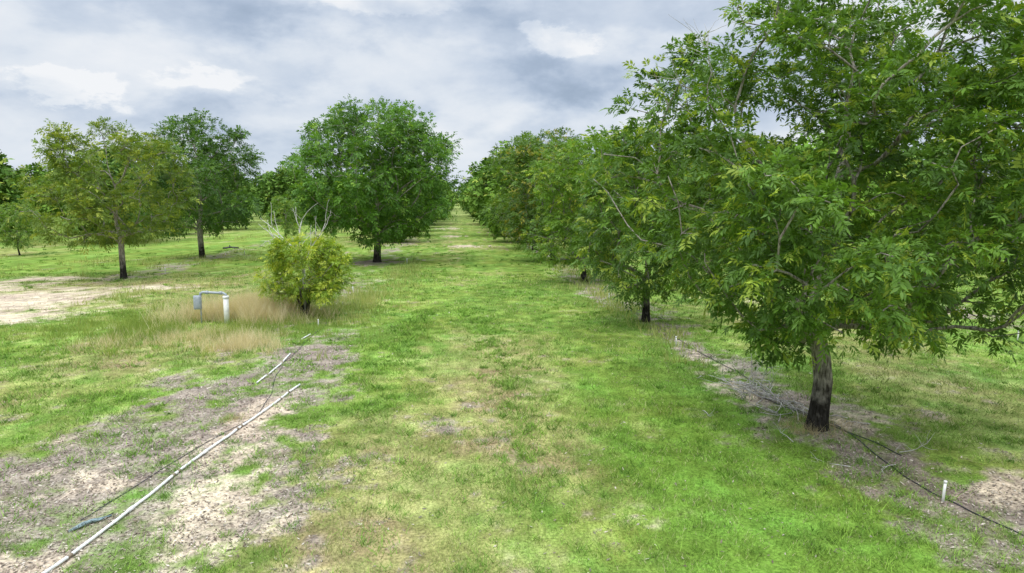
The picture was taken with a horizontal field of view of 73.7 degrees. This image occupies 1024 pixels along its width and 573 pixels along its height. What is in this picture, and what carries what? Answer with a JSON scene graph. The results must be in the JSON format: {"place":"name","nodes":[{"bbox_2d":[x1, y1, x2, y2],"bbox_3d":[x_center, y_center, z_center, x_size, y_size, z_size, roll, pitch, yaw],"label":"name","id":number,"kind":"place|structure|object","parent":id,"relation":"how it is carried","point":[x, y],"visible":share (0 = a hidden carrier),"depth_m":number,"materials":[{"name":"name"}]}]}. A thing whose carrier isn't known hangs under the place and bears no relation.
{"place":"outdoors","nodes":[
{"label":"outdoors","id":0,"kind":"place"},
{"bbox_2d":[55,281,349,356],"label":"dry grass","id":1,"kind":"structure","parent":0,"point":[252,306],"depth_m":24.98,"materials":[{"name":"plant"}]},
{"bbox_2d":[0,203,1023,572],"bbox_3d":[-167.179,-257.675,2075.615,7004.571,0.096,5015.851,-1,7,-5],"label":"ground","id":2,"kind":"structure","parent":0,"point":[460,231],"depth_m":13.07,"materials":[{"name":"green plant"}]},
{"bbox_2d":[0,151,31,240],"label":"pecan tree","id":3,"kind":"object","parent":2,"relation":"on","point":[8,195],"visible":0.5,"depth_m":74.51,"materials":[{"name":"green plant"}]},
{"bbox_2d":[4,168,35,226],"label":"pecan tree","id":4,"kind":"object","parent":2,"relation":"on","point":[18,194],"visible":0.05,"depth_m":98.14,"materials":[{"name":"green plant"}]},
{"bbox_2d":[0,198,45,254],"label":"young pecan tree","id":5,"kind":"object","parent":2,"relation":"on","point":[4,214],"visible":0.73,"depth_m":55.88,"materials":[{"name":"green plant"}]},
{"bbox_2d":[41,168,98,232],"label":"pecan tree","id":6,"kind":"object","parent":2,"relation":"on","point":[51,208],"visible":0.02,"depth_m":87.37,"materials":[{"name":"green plant"}]},
{"bbox_2d":[68,513,112,531],"bbox_3d":[-5.875,3.277,9.555,0.130,0.066,0.640,4,8,31],"label":"plastic scrap","id":7,"kind":"object","parent":2,"relation":"on","point":[84,523],"visible":1,"depth_m":9.50,"materials":[{"name":"plastic"}]},
{"bbox_2d":[2,116,202,278],"bbox_3d":[-23.110,-5.059,39.204,9.347,9.412,9.773,6,9,39],"label":"pecan tree","id":8,"kind":"object","parent":2,"relation":"on","point":[87,207],"visible":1,"depth_m":37.67,"materials":[{"name":"green plant"}]},
{"bbox_2d":[51,146,161,243],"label":"pecan tree","id":9,"kind":"object","parent":2,"relation":"on","point":[113,175],"visible":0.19,"depth_m":70.06,"materials":[{"name":"green plant"}]},
{"bbox_2d":[136,184,197,234],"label":"pecan tree","id":10,"kind":"object","parent":2,"relation":"on","point":[191,215],"visible":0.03,"depth_m":88.54,"materials":[{"name":"green plant"}]},
{"bbox_2d":[42,384,300,572],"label":"irrigation pipe","id":11,"kind":"object","parent":2,"relation":"on","point":[92,538],"visible":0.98,"depth_m":10.34,"materials":[{"name":"white plastic"}]},
{"bbox_2d":[105,108,267,257],"bbox_3d":[-24.417,-7.989,53.143,11.222,11.732,13.048,-1,7,-5],"label":"pecan tree","id":12,"kind":"object","parent":2,"relation":"on","point":[219,216],"visible":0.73,"depth_m":51.79,"materials":[{"name":"green plant"}]},
{"bbox_2d":[193,291,229,323],"bbox_3d":[-11.068,0.815,25.179,1.245,1.322,0.222,-1,7,-7],"label":"irrigation control stand","id":13,"kind":"object","parent":2,"relation":"on","point":[197,301],"visible":0.92,"depth_m":25.12,"materials":[{"name":"white plastic"}]},
{"bbox_2d":[80,300,344,520],"bbox_3d":[-6.511,1.768,21.742,1.114,0.061,24.403,-1,7,-5],"label":"drip hose","id":14,"kind":"object","parent":2,"relation":"on","point":[191,451],"visible":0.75,"depth_m":11.99,"materials":[{"name":"black plastic"}]},
{"bbox_2d":[0,295,430,370],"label":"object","id":15,"kind":"object","parent":2,"relation":"on","point":[128,322],"visible":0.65,"depth_m":23.62,"materials":[{"name":"plant"}]},
{"bbox_2d":[185,164,263,229],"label":"pecan tree","id":16,"kind":"object","parent":2,"relation":"on","point":[256,213],"visible":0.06,"depth_m":103.48,"materials":[{"name":"green plant"}]},
{"bbox_2d":[263,193,303,237],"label":"young pecan tree","id":17,"kind":"object","parent":2,"relation":"on","point":[285,204],"visible":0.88,"depth_m":73.46,"materials":[{"name":"green plant"}]},
{"bbox_2d":[256,334,310,382],"bbox_3d":[-6.530,1.992,19.899,0.168,0.068,6.103,-1,7,-5],"label":"irrigation pipe","id":18,"kind":"object","parent":2,"relation":"on","point":[271,371],"visible":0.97,"depth_m":18.25,"materials":[{"name":"white plastic"}]},
{"bbox_2d":[252,200,356,316],"bbox_3d":[-8.046,-1.010,26.174,3.795,4.643,4.210,-4,8,-31],"label":"pecan shrub","id":19,"kind":"object","parent":2,"relation":"on","point":[326,281],"visible":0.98,"depth_m":25.77,"materials":[{"name":"green plant"}]},
{"bbox_2d":[320,216,340,235],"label":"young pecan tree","id":20,"kind":"object","parent":2,"relation":"on","point":[332,228],"visible":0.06,"depth_m":82.33,"materials":[{"name":"green plant"}]},
{"bbox_2d":[277,95,469,261],"bbox_3d":[-9.890,-7.664,49.523,13.726,11.993,12.872,-1,7,-5],"label":"pecan tree","id":21,"kind":"object","parent":2,"relation":"on","point":[404,136],"visible":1,"depth_m":47.23,"materials":[{"name":"green plant"}]},
{"bbox_2d":[351,165,430,242],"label":"pecan tree","id":22,"kind":"object","parent":2,"relation":"on","point":[406,236],"visible":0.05,"depth_m":72.42,"materials":[{"name":"green plant"}]},
{"bbox_2d":[465,157,495,222],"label":"pecan tree","id":23,"kind":"object","parent":2,"relation":"on","point":[481,165],"depth_m":121.15,"materials":[{"name":"green plant"}]},
{"bbox_2d":[473,170,490,229],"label":"pecan tree","id":24,"kind":"object","parent":2,"relation":"on","point":[482,214],"visible":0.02,"depth_m":97.96,"materials":[{"name":"green plant"}]},
{"bbox_2d":[473,162,499,215],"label":"pecan tree","id":25,"kind":"object","parent":2,"relation":"on","point":[477,186],"depth_m":111.00,"materials":[{"name":"green plant"}]},
{"bbox_2d":[456,138,534,235],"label":"pecan tree","id":26,"kind":"object","parent":2,"relation":"on","point":[478,193],"visible":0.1,"depth_m":84.70,"materials":[{"name":"green plant"}]},
{"bbox_2d":[14,162,994,224],"bbox_3d":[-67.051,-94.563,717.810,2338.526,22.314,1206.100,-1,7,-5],"label":"distant trees","id":27,"kind":"object","parent":2,"relation":"on","point":[280,183],"visible":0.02,"depth_m":127.71,"materials":[{"name":"green plant"}]},
{"bbox_2d":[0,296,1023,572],"bbox_3d":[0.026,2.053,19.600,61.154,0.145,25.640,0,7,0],"label":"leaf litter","id":28,"kind":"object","parent":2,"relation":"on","point":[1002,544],"visible":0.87,"depth_m":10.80,"materials":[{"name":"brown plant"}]},
{"bbox_2d":[479,164,547,242],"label":"pecan tree","id":29,"kind":"object","parent":2,"relation":"on","point":[490,189],"visible":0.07,"depth_m":72.77,"materials":[{"name":"green plant"}]},
{"bbox_2d":[482,129,581,249],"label":"pecan tree","id":30,"kind":"object","parent":2,"relation":"on","point":[526,136],"visible":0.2,"depth_m":61.23,"materials":[{"name":"green plant"}]},
{"bbox_2d":[497,125,593,259],"bbox_3d":[3.161,-6.559,49.321,8.510,9.851,9.038,-1,7,-5],"label":"pecan tree","id":31,"kind":"object","parent":2,"relation":"on","point":[523,157],"visible":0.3,"depth_m":48.93,"materials":[{"name":"green plant"}]},
{"bbox_2d":[521,134,637,281],"bbox_3d":[3.931,-4.309,37.655,7.316,8.312,7.336,-1,7,-5],"label":"pecan tree","id":32,"kind":"object","parent":2,"relation":"on","point":[556,195],"visible":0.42,"depth_m":36.20,"materials":[{"name":"green plant"}]},
{"bbox_2d":[569,119,730,322],"bbox_3d":[5.186,-2.300,24.864,6.624,7.530,7.065,-1,7,-5],"label":"pecan tree","id":33,"kind":"object","parent":2,"relation":"on","point":[647,284],"visible":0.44,"depth_m":23.81,"materials":[{"name":"green plant"}]},
{"bbox_2d":[672,131,787,262],"bbox_3d":[16.724,-5.936,50.927,10.452,11.051,11.877,4,8,30],"label":"pecan tree","id":34,"kind":"object","parent":2,"relation":"on","point":[755,139],"visible":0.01,"depth_m":49.07,"materials":[{"name":"green plant"}]},
{"bbox_2d":[698,347,847,422],"bbox_3d":[5.684,2.148,15.614,1.892,1.142,3.686,-1,7,-9],"label":"brush pile","id":35,"kind":"object","parent":2,"relation":"on","point":[749,386],"visible":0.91,"depth_m":15.57,"materials":[{"name":"wood"}]},
{"bbox_2d":[565,0,1023,431],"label":"pecan tree","id":36,"kind":"object","parent":2,"relation":"on","point":[886,289],"visible":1,"depth_m":11.65,"materials":[{"name":"green plant"}]},
{"bbox_2d":[602,292,1023,535],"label":"drip hose","id":37,"kind":"object","parent":2,"relation":"on","point":[882,459],"visible":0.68,"depth_m":11.21,"materials":[{"name":"black plastic"}]},
{"bbox_2d":[702,410,935,471],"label":"fallen sticks","id":38,"kind":"object","parent":2,"relation":"on","point":[855,424],"visible":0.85,"depth_m":12.05,"materials":[{"name":"brown wood"}]},
{"bbox_2d":[717,141,922,281],"bbox_3d":[16.742,-4.209,38.644,10.288,8.290,8.981,2,8,17],"label":"pecan tree","id":39,"kind":"object","parent":2,"relation":"on","point":[806,145],"visible":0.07,"depth_m":36.36,"materials":[{"name":"green plant"}]},
{"bbox_2d":[765,398,901,455],"bbox_3d":[6.236,2.717,14.092,0.083,0.045,4.306,-2,8,-18],"label":"drip hose","id":40,"kind":"object","parent":2,"relation":"on","point":[847,431],"visible":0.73,"depth_m":12.96,"materials":[{"name":"black plastic"}]},
{"bbox_2d":[795,122,902,169],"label":"pecan tree","id":41,"kind":"object","parent":2,"relation":"on","point":[829,131],"depth_m":58.04,"materials":[{"name":"green plant"}]},
{"bbox_2d":[941,480,947,501],"bbox_3d":[6.502,3.105,10.269,0.064,0.389,0.049,-1,7,-5],"label":"irrigation riser","id":42,"kind":"object","parent":2,"relation":"on","point":[945,482],"visible":0.88,"depth_m":10.26,"materials":[{"name":"white plastic"}]},
{"bbox_2d":[866,124,1023,263],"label":"pecan tree","id":43,"kind":"object","parent":2,"relation":"on","point":[927,160],"visible":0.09,"depth_m":44.52,"materials":[{"name":"green plant"}]},
{"bbox_2d":[0,224,1023,366],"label":"tall grass","id":44,"kind":"structure","parent":0,"point":[368,297],"depth_m":33.18,"materials":[{"name":"plant"}]},
{"bbox_2d":[0,0,1023,190],"label":"sky","id":45,"kind":"structure","parent":0,"point":[489,72],"materials":[{"name":"white"}]},
{"bbox_2d":[220,411,853,437],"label":"dry grass","id":46,"kind":"structure","parent":0,"point":[786,425],"depth_m":13.41,"materials":[{"name":"plant"}]}
]}

